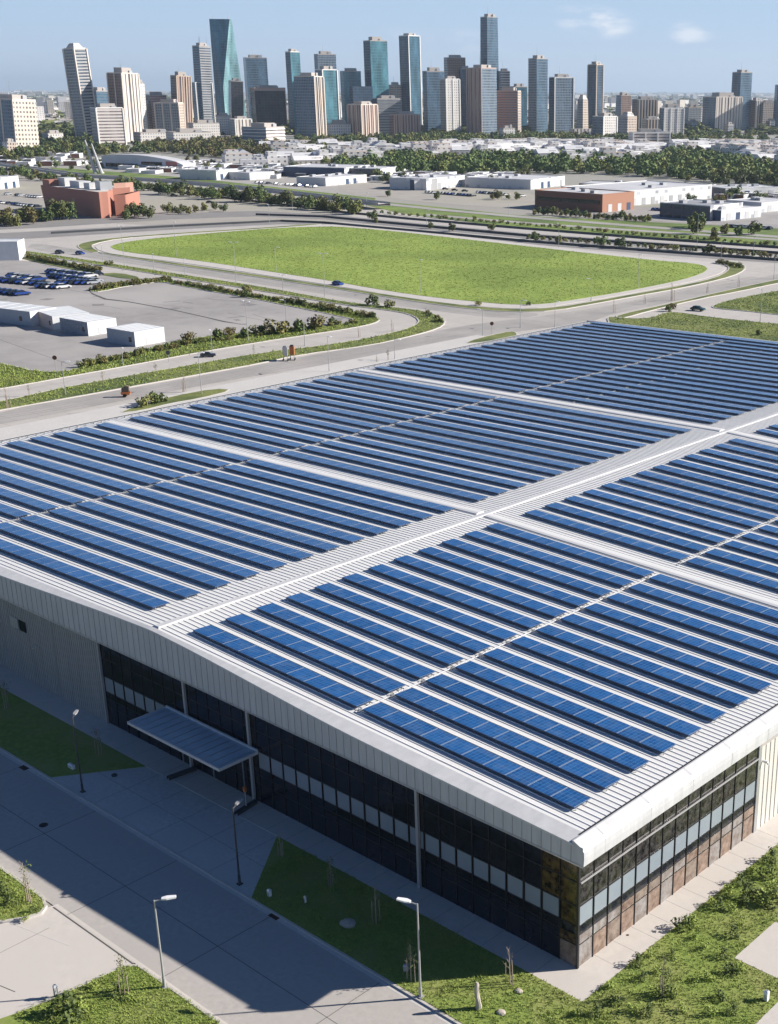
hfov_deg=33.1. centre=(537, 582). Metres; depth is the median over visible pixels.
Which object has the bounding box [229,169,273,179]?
warehouse
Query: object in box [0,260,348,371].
parking lot
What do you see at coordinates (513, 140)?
houses
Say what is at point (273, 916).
storm drain
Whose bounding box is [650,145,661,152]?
house
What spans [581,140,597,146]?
house
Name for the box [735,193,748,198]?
industrial unit
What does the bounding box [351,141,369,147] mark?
house
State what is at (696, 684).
solar row
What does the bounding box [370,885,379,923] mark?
sapling
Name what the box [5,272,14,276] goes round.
parked car
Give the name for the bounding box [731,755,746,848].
window
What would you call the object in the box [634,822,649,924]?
window
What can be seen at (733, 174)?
broadleaf tree
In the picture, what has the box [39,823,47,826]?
manhole
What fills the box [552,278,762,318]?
tyre track
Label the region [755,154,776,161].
house
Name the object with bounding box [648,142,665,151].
house
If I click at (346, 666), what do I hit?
solar row
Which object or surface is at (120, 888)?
pavement joint
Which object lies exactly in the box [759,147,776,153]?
house
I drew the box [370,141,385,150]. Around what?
house
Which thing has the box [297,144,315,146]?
house
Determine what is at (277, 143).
house
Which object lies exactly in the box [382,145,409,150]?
house
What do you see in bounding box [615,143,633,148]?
house
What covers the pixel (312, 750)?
window
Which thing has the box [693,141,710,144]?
house
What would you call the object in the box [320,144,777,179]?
woodland
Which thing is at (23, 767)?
storm drain
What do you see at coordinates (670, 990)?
weed clump
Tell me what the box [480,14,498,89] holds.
tower
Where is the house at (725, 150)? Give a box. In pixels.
[721,143,744,153]
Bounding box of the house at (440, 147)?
[431,143,449,153]
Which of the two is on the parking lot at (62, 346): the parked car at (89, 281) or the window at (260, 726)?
the parked car at (89, 281)
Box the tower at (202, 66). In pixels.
[192,36,212,119]
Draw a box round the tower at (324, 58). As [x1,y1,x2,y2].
[314,44,335,68]
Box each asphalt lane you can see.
[0,274,777,423]
[0,315,411,390]
[28,244,536,317]
[427,214,777,239]
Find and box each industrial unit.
[6,160,17,163]
[15,161,35,165]
[22,158,34,160]
[30,156,45,160]
[40,160,57,165]
[53,156,65,161]
[55,153,69,158]
[63,160,84,165]
[71,153,83,157]
[118,164,138,169]
[125,168,145,172]
[141,169,163,173]
[146,166,156,169]
[158,167,175,171]
[210,163,231,167]
[229,163,246,167]
[238,166,252,169]
[261,168,276,170]
[268,163,281,165]
[271,174,280,178]
[294,173,306,176]
[369,175,382,180]
[413,171,431,173]
[436,171,455,173]
[461,173,482,174]
[716,193,734,199]
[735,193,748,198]
[762,194,777,197]
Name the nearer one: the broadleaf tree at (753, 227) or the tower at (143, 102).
the broadleaf tree at (753, 227)
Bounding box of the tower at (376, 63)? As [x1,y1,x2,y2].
[363,37,388,97]
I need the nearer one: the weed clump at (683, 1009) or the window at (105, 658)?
the weed clump at (683, 1009)
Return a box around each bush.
[76,361,87,367]
[87,358,96,365]
[98,282,110,288]
[100,357,107,363]
[103,260,113,264]
[108,354,120,359]
[126,279,135,284]
[135,347,144,353]
[135,394,155,406]
[149,391,160,403]
[159,393,168,401]
[167,343,177,348]
[180,331,196,340]
[212,328,224,339]
[221,327,235,335]
[240,289,249,297]
[240,327,250,337]
[241,285,252,292]
[248,324,265,333]
[263,318,289,334]
[275,296,284,300]
[288,296,298,302]
[293,318,306,332]
[306,314,326,329]
[364,293,379,305]
[368,311,376,317]
[384,299,395,306]
[666,303,676,308]
[668,244,679,250]
[720,247,728,253]
[727,249,735,254]
[741,249,750,255]
[755,251,767,256]
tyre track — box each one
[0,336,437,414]
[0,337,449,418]
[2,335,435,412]
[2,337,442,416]
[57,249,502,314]
[65,249,504,313]
[66,251,502,315]
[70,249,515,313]
[545,277,748,315]
[546,277,754,316]
[549,278,756,317]
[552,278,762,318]
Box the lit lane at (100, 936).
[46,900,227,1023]
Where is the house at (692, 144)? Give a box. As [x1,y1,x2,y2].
[676,142,697,148]
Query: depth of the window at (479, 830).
107.71 m
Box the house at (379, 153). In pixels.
[365,151,382,157]
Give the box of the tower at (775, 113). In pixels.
[773,85,777,127]
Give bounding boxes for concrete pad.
[735,922,777,1023]
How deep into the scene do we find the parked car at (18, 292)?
437.41 m
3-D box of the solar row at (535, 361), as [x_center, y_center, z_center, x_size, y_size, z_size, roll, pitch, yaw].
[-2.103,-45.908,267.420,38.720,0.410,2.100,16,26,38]
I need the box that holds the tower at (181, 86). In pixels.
[170,71,192,127]
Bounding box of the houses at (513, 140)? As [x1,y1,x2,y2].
[260,138,768,143]
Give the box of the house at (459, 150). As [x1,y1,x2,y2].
[449,146,469,154]
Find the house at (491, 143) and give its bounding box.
[484,142,496,144]
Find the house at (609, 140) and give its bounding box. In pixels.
[600,138,614,143]
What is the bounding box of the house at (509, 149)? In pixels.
[496,147,514,152]
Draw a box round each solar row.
[0,447,136,491]
[0,460,111,496]
[0,473,84,503]
[0,487,57,510]
[0,503,30,517]
[0,522,200,597]
[0,539,169,609]
[7,441,160,484]
[20,515,230,588]
[30,436,184,478]
[48,508,258,577]
[53,432,207,472]
[75,427,229,467]
[75,501,286,568]
[96,423,251,460]
[102,495,312,559]
[128,488,339,551]
[129,416,283,453]
[150,412,304,447]
[152,482,363,543]
[170,408,324,442]
[176,476,387,535]
[189,404,343,437]
[193,625,373,708]
[200,470,410,526]
[208,400,363,433]
[223,465,433,520]
[225,614,404,692]
[227,396,380,427]
[244,459,454,512]
[245,393,399,423]
[256,603,434,679]
[262,389,415,419]
[279,386,432,415]
[279,451,487,500]
[286,593,463,665]
[296,382,449,410]
[299,446,507,494]
[312,379,465,406]
[315,583,490,652]
[319,441,526,487]
[328,376,480,402]
[339,436,545,480]
[342,573,517,641]
[344,372,495,398]
[358,431,563,476]
[363,702,590,809]
[368,564,542,629]
[374,366,526,391]
[376,427,581,470]
[389,363,538,387]
[394,422,598,464]
[394,555,566,617]
[395,688,620,790]
[403,360,553,384]
[412,418,614,458]
[417,358,566,380]
[418,547,589,607]
[426,674,648,771]
[429,413,631,453]
[430,355,578,377]
[442,538,611,597]
[443,352,590,374]
[446,409,647,447]
[455,661,675,754]
[456,350,602,371]
[462,405,662,441]
[464,531,633,586]
[469,347,615,368]
[478,401,677,436]
[481,344,626,365]
[483,648,701,737]
[486,523,653,578]
[493,342,638,362]
[493,398,690,433]
[505,340,650,359]
[510,636,725,721]
[517,337,662,356]
[523,390,719,423]
[525,510,689,560]
[529,335,673,353]
[536,625,748,706]
[537,387,732,419]
[540,333,682,351]
[545,503,708,552]
[551,330,694,348]
[551,383,744,414]
[560,614,770,692]
[561,328,702,346]
[564,380,756,409]
[564,496,725,544]
[573,326,714,343]
[577,377,768,405]
[583,324,722,341]
[583,489,743,536]
[584,603,777,675]
[590,373,777,401]
[591,322,777,344]
[601,483,760,528]
[602,370,777,397]
[607,593,777,655]
[615,367,777,391]
[619,477,776,519]
[627,364,777,386]
[628,583,777,637]
[636,471,777,510]
[638,361,777,381]
[649,574,777,619]
[650,359,777,376]
[653,465,777,499]
[661,356,777,372]
[669,459,777,489]
[672,353,777,368]
[683,350,777,363]
[684,454,777,479]
[686,557,777,590]
[693,348,777,359]
[699,449,777,469]
[703,345,777,355]
[705,549,777,574]
[713,343,777,351]
[714,443,777,460]
[723,340,777,347]
[723,541,777,560]
[728,438,777,452]
[741,533,777,547]
[756,429,777,435]
[758,525,777,534]
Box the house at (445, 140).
[438,139,453,142]
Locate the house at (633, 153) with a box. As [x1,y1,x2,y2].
[623,150,637,158]
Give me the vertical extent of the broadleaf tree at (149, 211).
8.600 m
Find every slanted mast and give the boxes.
[84,140,97,172]
[91,143,103,172]
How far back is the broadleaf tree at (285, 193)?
775.32 m
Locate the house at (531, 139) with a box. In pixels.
[525,137,544,141]
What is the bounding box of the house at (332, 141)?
[316,139,337,145]
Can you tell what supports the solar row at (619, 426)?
on the industrial hall at (588, 880)
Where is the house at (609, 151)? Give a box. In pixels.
[597,147,629,157]
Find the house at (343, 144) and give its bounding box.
[338,142,350,146]
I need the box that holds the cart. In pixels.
[121,385,131,396]
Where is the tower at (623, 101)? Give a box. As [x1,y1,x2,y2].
[615,92,630,116]
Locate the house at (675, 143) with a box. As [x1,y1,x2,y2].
[669,142,681,146]
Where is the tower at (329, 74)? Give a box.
[315,66,339,122]
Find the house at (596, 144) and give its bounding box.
[590,143,605,146]
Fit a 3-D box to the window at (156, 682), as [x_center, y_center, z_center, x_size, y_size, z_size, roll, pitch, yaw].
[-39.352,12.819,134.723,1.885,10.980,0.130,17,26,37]
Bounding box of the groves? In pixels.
[10,92,777,134]
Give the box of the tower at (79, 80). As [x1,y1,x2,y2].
[62,43,95,136]
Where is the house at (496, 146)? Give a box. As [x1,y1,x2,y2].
[488,145,501,147]
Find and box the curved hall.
[101,154,194,167]
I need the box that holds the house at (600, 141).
[593,139,611,143]
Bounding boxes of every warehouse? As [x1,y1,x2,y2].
[0,175,19,188]
[179,167,237,179]
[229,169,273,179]
[283,163,369,175]
[296,172,366,185]
[349,165,396,175]
[389,173,464,189]
[394,175,437,189]
[465,173,564,189]
[535,187,634,212]
[561,180,711,205]
[579,180,628,184]
[660,199,742,220]
[712,184,777,196]
[712,205,761,220]
[726,196,777,212]
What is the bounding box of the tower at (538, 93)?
[528,55,547,134]
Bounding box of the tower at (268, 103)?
[249,85,287,125]
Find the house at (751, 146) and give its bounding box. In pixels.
[742,144,761,149]
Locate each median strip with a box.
[0,251,443,408]
[0,280,377,387]
[23,257,93,272]
[104,273,137,278]
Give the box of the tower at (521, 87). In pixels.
[510,83,526,126]
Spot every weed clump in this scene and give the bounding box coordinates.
[0,880,12,894]
[0,894,17,907]
[10,887,19,897]
[21,913,28,920]
[28,905,40,911]
[39,998,62,1020]
[54,991,86,1023]
[71,996,87,1010]
[89,979,98,989]
[110,981,122,997]
[125,991,134,1001]
[576,1008,582,1017]
[588,1001,601,1018]
[604,980,613,988]
[607,994,623,1006]
[626,1002,638,1012]
[627,951,642,969]
[637,971,647,981]
[638,1001,654,1019]
[646,946,654,956]
[648,985,658,996]
[653,965,660,974]
[654,983,677,1001]
[666,947,674,959]
[670,913,694,933]
[678,1001,690,1014]
[689,913,697,924]
[689,932,698,939]
[690,975,698,981]
[700,942,708,949]
[703,969,714,980]
[705,1005,718,1015]
[708,896,717,905]
[712,895,725,912]
[714,989,726,1001]
[719,883,732,894]
[719,945,729,960]
[723,962,740,975]
[724,1000,738,1016]
[728,903,736,912]
[728,924,740,939]
[734,960,745,971]
[735,871,746,887]
[737,896,748,906]
[738,881,764,898]
[746,865,756,873]
[755,864,776,881]
[755,887,771,905]
[757,887,777,909]
[761,846,777,865]
[765,879,777,894]
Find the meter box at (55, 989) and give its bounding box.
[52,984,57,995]
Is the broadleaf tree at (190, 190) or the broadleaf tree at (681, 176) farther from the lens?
the broadleaf tree at (681, 176)
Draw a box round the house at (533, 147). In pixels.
[520,145,543,148]
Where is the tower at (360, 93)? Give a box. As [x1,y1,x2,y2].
[349,86,372,103]
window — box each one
[99,644,117,726]
[109,648,127,731]
[119,653,137,736]
[129,658,148,742]
[139,662,158,747]
[150,667,168,753]
[160,672,179,758]
[171,677,189,764]
[185,684,201,770]
[194,688,212,776]
[205,693,224,782]
[217,698,236,788]
[229,704,248,795]
[241,710,260,801]
[254,716,272,807]
[266,722,285,814]
[279,728,297,820]
[292,734,310,827]
[305,740,324,834]
[319,746,337,841]
[333,753,351,849]
[347,759,365,856]
[361,766,379,863]
[376,773,394,871]
[391,780,409,879]
[406,787,424,887]
[422,794,439,895]
[438,802,455,903]
[454,809,471,912]
[471,817,488,920]
[488,825,505,929]
[505,833,522,938]
[523,841,540,947]
[540,850,558,957]
[558,858,576,966]
[579,860,593,965]
[592,850,608,956]
[606,841,622,945]
[620,831,636,934]
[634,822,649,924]
[647,812,663,914]
[660,804,675,903]
[672,795,688,894]
[684,787,700,884]
[696,778,712,875]
[708,770,724,866]
[719,763,735,857]
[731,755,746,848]
[741,747,757,840]
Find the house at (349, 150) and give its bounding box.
[339,147,367,156]
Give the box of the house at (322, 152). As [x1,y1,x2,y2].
[314,149,338,163]
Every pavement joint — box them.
[0,811,94,852]
[1,805,336,1023]
[53,907,133,963]
[67,864,168,914]
[98,772,263,866]
[165,917,268,975]
[317,983,378,1023]
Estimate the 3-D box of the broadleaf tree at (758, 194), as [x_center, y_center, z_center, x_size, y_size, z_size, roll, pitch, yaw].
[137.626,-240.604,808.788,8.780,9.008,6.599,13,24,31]
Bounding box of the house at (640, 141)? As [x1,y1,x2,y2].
[634,140,647,142]
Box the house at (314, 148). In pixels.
[305,146,328,150]
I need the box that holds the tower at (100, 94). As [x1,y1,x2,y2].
[93,87,108,106]
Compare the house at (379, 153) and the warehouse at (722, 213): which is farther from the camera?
the house at (379, 153)
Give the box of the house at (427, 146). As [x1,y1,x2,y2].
[409,141,429,147]
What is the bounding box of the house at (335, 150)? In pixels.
[330,148,340,153]
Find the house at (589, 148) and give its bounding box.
[581,147,599,150]
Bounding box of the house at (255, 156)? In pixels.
[252,154,260,158]
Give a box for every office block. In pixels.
[2,138,15,150]
[41,130,62,139]
[133,129,170,142]
[146,100,151,128]
[166,128,210,140]
[188,120,219,136]
[216,113,230,134]
[230,116,251,136]
[241,123,285,143]
[327,119,350,135]
[389,111,420,133]
[499,125,514,136]
[569,128,591,135]
[592,113,617,136]
[618,112,636,134]
[628,129,670,144]
[642,116,659,128]
[659,104,684,134]
[684,104,700,123]
[687,119,697,126]
[724,122,733,133]
[749,98,762,127]
[761,100,773,124]
[766,118,774,126]
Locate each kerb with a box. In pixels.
[0,251,444,410]
[0,282,379,388]
[0,747,461,1023]
[0,865,47,923]
[0,964,223,1023]
[77,224,320,252]
[99,252,745,311]
[121,388,229,412]
[167,766,196,779]
[234,799,257,815]
[467,331,517,342]
[607,312,776,323]
[616,279,777,317]
[712,291,777,314]
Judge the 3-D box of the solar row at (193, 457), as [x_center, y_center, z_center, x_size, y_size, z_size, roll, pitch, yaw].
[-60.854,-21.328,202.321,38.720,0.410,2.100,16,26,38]
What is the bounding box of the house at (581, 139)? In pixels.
[576,138,589,141]
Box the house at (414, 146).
[405,143,427,150]
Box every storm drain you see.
[19,765,28,769]
[268,913,278,919]
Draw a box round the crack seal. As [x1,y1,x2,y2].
[9,922,69,945]
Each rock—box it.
[496,1009,505,1015]
[514,988,522,993]
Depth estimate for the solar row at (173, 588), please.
149.90 m
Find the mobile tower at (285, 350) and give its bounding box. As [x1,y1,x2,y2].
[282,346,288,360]
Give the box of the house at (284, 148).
[276,147,292,150]
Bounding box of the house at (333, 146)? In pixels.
[326,145,340,152]
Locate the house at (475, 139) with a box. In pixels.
[470,138,482,143]
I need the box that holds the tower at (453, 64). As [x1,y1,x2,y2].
[444,55,465,78]
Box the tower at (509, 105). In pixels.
[497,87,521,132]
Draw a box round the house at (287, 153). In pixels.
[276,151,293,162]
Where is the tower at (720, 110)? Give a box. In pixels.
[702,92,742,132]
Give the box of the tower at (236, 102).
[228,78,243,117]
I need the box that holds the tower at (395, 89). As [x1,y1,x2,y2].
[389,76,401,110]
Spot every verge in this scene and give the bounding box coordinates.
[79,224,316,251]
[100,252,743,311]
[123,389,226,411]
[468,332,515,342]
[609,312,777,340]
[617,280,777,316]
[714,291,777,313]
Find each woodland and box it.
[0,123,166,159]
[140,135,327,156]
[294,128,627,143]
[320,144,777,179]
[671,130,777,141]
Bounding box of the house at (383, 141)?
[378,140,391,143]
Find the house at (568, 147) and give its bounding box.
[563,145,583,149]
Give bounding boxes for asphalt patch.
[363,350,386,356]
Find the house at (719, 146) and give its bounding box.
[714,143,728,152]
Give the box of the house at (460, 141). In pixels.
[454,140,468,144]
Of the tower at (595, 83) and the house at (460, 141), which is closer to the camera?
the house at (460, 141)
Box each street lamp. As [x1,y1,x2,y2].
[72,710,85,792]
[153,895,175,988]
[198,352,204,393]
[232,798,242,885]
[240,300,249,340]
[396,897,423,998]
[520,300,526,327]
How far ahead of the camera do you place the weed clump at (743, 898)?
110.93 m
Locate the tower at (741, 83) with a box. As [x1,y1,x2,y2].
[731,66,751,130]
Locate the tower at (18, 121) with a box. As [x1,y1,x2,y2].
[0,81,39,146]
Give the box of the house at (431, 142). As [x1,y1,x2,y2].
[427,140,439,145]
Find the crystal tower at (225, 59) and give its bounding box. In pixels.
[209,13,246,116]
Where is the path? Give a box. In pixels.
[95,224,725,308]
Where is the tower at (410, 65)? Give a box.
[399,33,422,124]
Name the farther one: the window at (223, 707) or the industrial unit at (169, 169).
the industrial unit at (169, 169)
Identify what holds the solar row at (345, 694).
on the industrial hall at (588, 880)
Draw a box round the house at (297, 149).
[286,143,306,151]
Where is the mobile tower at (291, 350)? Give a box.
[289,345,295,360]
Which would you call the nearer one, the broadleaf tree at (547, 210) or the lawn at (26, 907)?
the lawn at (26, 907)
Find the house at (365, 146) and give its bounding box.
[358,143,377,149]
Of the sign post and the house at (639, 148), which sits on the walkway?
the sign post
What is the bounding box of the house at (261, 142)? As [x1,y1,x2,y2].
[258,141,270,144]
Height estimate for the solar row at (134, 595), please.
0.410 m
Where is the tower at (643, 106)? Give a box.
[632,96,657,130]
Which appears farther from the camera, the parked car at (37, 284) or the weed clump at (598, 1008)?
the parked car at (37, 284)
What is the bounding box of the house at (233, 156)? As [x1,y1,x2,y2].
[222,149,252,163]
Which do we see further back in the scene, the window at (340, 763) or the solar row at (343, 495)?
the solar row at (343, 495)
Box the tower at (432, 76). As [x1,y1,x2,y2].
[422,67,443,130]
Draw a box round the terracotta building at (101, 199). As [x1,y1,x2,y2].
[41,177,140,218]
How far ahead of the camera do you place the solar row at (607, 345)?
283.39 m
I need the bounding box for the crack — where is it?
[89,291,243,324]
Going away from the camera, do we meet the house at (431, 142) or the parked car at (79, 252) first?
the parked car at (79, 252)
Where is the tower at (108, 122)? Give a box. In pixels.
[90,103,126,144]
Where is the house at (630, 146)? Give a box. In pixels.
[625,144,647,148]
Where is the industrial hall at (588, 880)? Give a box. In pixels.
[0,320,777,968]
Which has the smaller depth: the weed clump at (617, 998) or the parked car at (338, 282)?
the weed clump at (617, 998)
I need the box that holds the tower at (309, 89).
[294,73,326,138]
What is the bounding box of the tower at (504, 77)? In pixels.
[499,68,509,89]
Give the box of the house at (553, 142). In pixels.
[548,141,558,143]
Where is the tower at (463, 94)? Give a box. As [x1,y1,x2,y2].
[460,66,467,125]
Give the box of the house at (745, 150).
[733,149,760,154]
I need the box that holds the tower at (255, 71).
[243,53,267,118]
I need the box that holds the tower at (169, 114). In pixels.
[153,99,185,131]
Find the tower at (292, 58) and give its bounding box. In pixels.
[285,49,300,134]
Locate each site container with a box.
[0,301,55,325]
[38,306,88,329]
[59,313,116,335]
[106,323,164,346]
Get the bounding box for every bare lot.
[0,177,351,224]
[338,183,534,208]
[551,207,777,227]
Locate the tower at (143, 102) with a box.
[140,80,147,128]
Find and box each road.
[0,209,777,427]
[0,753,451,1023]
[0,906,133,1015]
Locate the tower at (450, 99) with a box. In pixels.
[440,76,460,131]
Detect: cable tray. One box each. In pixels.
[3,462,244,522]
[271,397,501,455]
[355,574,657,711]
[518,341,722,392]
[677,518,777,564]
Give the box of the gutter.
[0,750,454,1023]
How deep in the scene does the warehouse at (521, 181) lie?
929.79 m
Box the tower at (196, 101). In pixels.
[192,79,215,122]
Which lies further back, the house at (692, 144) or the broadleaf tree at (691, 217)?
the house at (692, 144)
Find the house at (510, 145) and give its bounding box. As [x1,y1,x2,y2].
[496,143,525,146]
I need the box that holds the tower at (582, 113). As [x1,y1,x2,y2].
[576,95,587,128]
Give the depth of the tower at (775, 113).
2140.98 m
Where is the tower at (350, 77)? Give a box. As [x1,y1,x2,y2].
[340,68,360,122]
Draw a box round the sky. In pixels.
[0,0,777,91]
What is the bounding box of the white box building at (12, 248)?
[0,238,25,260]
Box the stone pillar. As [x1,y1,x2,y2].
[474,982,481,1010]
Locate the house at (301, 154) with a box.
[290,152,314,162]
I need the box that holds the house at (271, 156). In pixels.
[263,151,287,164]
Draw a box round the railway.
[388,203,777,237]
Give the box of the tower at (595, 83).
[587,61,603,126]
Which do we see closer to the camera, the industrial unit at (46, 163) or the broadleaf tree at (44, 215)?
the broadleaf tree at (44, 215)
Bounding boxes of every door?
[608,204,611,211]
[627,202,630,209]
[642,197,645,204]
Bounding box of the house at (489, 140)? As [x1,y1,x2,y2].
[483,139,499,142]
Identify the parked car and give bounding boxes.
[0,277,10,282]
[1,288,10,294]
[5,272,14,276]
[6,277,15,282]
[7,289,22,295]
[12,289,30,295]
[13,278,23,283]
[20,278,29,284]
[27,279,36,284]
[30,275,47,280]
[33,280,50,283]
[33,282,43,287]
[39,282,47,288]
[44,282,52,288]
[54,283,71,288]
[67,279,75,284]
[73,279,81,284]
[75,250,84,254]
[79,279,94,284]
[82,272,98,276]
[86,279,101,284]
[94,270,103,274]
[200,351,215,357]
[332,280,343,285]
[690,305,705,310]
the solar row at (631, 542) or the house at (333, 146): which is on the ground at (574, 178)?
the house at (333, 146)
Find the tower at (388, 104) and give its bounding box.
[373,95,400,135]
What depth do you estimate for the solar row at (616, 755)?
113.89 m
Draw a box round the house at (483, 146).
[478,144,495,153]
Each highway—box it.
[0,211,777,255]
[0,221,777,262]
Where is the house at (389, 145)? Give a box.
[385,142,407,147]
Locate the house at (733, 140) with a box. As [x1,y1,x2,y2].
[725,139,739,142]
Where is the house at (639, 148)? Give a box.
[630,145,653,154]
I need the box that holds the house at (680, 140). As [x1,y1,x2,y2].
[668,139,688,143]
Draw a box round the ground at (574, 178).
[0,90,777,963]
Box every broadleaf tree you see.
[0,166,5,174]
[0,206,13,215]
[0,212,9,225]
[3,212,20,225]
[8,164,18,175]
[14,164,24,176]
[18,166,30,177]
[18,208,25,221]
[21,205,38,218]
[24,206,38,223]
[25,172,34,179]
[31,168,38,178]
[36,172,42,179]
[37,208,54,221]
[41,172,49,180]
[45,198,68,218]
[45,204,59,220]
[51,159,60,167]
[53,199,68,219]
[64,201,77,219]
[65,172,73,176]
[86,175,94,181]
[115,175,125,182]
[120,176,131,182]
[121,209,130,218]
[124,204,131,217]
[128,201,147,217]
[130,176,136,186]
[134,180,142,190]
[139,181,145,190]
[140,205,155,218]
[151,183,161,193]
[154,179,167,193]
[160,202,172,212]
[161,184,173,194]
[171,179,187,192]
[174,207,181,213]
[179,187,184,195]
[179,204,186,212]
[185,184,194,196]
[185,206,191,213]
[192,204,198,212]
[197,186,210,197]
[201,202,207,210]
[209,186,219,199]
[211,201,217,208]
[217,188,225,197]
[218,203,228,211]
[222,183,235,196]
[227,186,240,201]
[238,191,243,200]
[243,185,256,201]
[249,184,265,199]
[256,191,266,202]
[266,193,274,204]
[274,193,283,204]
[279,189,292,205]
[285,193,294,203]
[290,197,303,208]
[295,194,306,200]
[302,199,311,208]
[306,194,316,208]
[314,201,321,210]
[316,196,323,207]
[322,197,329,208]
[326,200,336,212]
[332,193,350,210]
[334,202,340,209]
[340,199,349,209]
[347,199,359,214]
[355,199,362,211]
[366,210,377,219]
[374,169,383,174]
[381,171,390,181]
[434,191,440,199]
[448,222,455,230]
[486,222,495,229]
[493,189,502,198]
[514,192,520,198]
[515,168,526,173]
[531,231,540,239]
[544,206,551,213]
[555,235,561,241]
[563,208,569,215]
[571,207,578,216]
[582,210,587,217]
[593,234,608,244]
[615,236,625,246]
[619,210,625,219]
[623,213,628,219]
[641,214,647,221]
[646,213,652,220]
[678,172,684,179]
[685,193,696,199]
[686,212,697,223]
[687,218,704,233]
[693,211,705,225]
[698,167,709,180]
[704,243,715,252]
[709,171,717,182]
[710,226,718,237]
[715,175,722,182]
[718,166,730,180]
[720,223,728,233]
[721,176,730,184]
[724,190,732,197]
[728,185,741,193]
[730,170,742,179]
[733,172,747,183]
[733,225,742,235]
[738,167,756,182]
[748,171,764,183]
[748,220,762,233]
[752,190,764,196]
[762,168,777,182]
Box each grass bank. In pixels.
[51,167,374,199]
[369,202,777,245]
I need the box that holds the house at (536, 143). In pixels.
[530,142,542,145]
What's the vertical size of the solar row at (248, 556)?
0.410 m
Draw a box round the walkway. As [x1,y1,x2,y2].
[0,665,777,1000]
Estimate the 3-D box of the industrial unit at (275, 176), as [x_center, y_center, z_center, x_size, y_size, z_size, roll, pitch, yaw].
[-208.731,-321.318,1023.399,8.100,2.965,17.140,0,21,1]
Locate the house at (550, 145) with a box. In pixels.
[546,144,558,146]
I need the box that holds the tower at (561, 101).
[549,68,574,132]
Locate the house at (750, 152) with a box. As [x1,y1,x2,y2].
[741,151,763,159]
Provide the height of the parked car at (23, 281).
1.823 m
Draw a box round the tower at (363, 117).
[347,101,378,135]
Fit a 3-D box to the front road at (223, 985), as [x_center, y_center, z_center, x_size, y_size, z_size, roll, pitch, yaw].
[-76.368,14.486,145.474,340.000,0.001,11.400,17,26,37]
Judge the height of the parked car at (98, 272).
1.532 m
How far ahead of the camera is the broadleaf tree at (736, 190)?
843.52 m
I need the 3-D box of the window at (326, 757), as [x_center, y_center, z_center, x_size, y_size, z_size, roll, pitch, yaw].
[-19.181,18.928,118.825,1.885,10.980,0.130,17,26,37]
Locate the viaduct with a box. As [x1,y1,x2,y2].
[0,162,389,206]
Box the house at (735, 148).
[729,144,741,154]
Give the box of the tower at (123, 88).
[106,66,143,141]
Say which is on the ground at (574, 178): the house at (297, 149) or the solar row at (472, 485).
the house at (297, 149)
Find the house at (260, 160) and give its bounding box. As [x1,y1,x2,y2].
[239,157,267,164]
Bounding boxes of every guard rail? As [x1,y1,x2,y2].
[51,220,777,260]
[174,191,777,247]
[256,213,777,253]
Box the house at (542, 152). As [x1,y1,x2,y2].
[532,148,558,157]
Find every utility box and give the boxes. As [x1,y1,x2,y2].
[67,762,74,769]
[267,888,271,896]
[403,964,408,971]
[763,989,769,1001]
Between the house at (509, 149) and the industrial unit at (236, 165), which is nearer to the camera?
the industrial unit at (236, 165)
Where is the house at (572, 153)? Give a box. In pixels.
[561,150,585,158]
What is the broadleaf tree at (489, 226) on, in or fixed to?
on the ground at (574, 178)
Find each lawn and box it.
[0,687,145,776]
[0,870,43,919]
[0,966,217,1023]
[252,836,777,1023]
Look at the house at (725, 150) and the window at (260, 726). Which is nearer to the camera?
the window at (260, 726)
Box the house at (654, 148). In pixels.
[647,145,656,151]
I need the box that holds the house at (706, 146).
[698,144,714,148]
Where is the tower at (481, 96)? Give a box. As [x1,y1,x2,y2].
[466,65,496,133]
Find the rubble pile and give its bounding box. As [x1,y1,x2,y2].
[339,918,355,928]
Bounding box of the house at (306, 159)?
[291,156,322,164]
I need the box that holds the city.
[0,90,774,125]
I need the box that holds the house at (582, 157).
[580,155,586,161]
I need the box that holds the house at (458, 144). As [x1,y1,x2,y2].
[450,143,467,145]
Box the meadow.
[111,227,706,304]
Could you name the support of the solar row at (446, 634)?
on the industrial hall at (588, 880)
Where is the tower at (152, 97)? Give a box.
[145,92,166,128]
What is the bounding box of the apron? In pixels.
[0,335,483,1015]
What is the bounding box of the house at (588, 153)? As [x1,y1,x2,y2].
[576,150,595,157]
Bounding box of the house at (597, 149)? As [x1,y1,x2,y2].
[593,148,623,151]
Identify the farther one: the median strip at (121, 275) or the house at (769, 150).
the house at (769, 150)
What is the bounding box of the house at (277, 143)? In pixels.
[268,140,285,150]
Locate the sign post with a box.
[243,786,246,805]
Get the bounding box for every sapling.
[0,681,10,708]
[4,387,10,407]
[19,861,31,903]
[94,728,101,753]
[114,955,128,994]
[277,831,283,856]
[325,857,333,886]
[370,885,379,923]
[406,942,415,981]
[503,945,513,985]
[655,956,673,997]

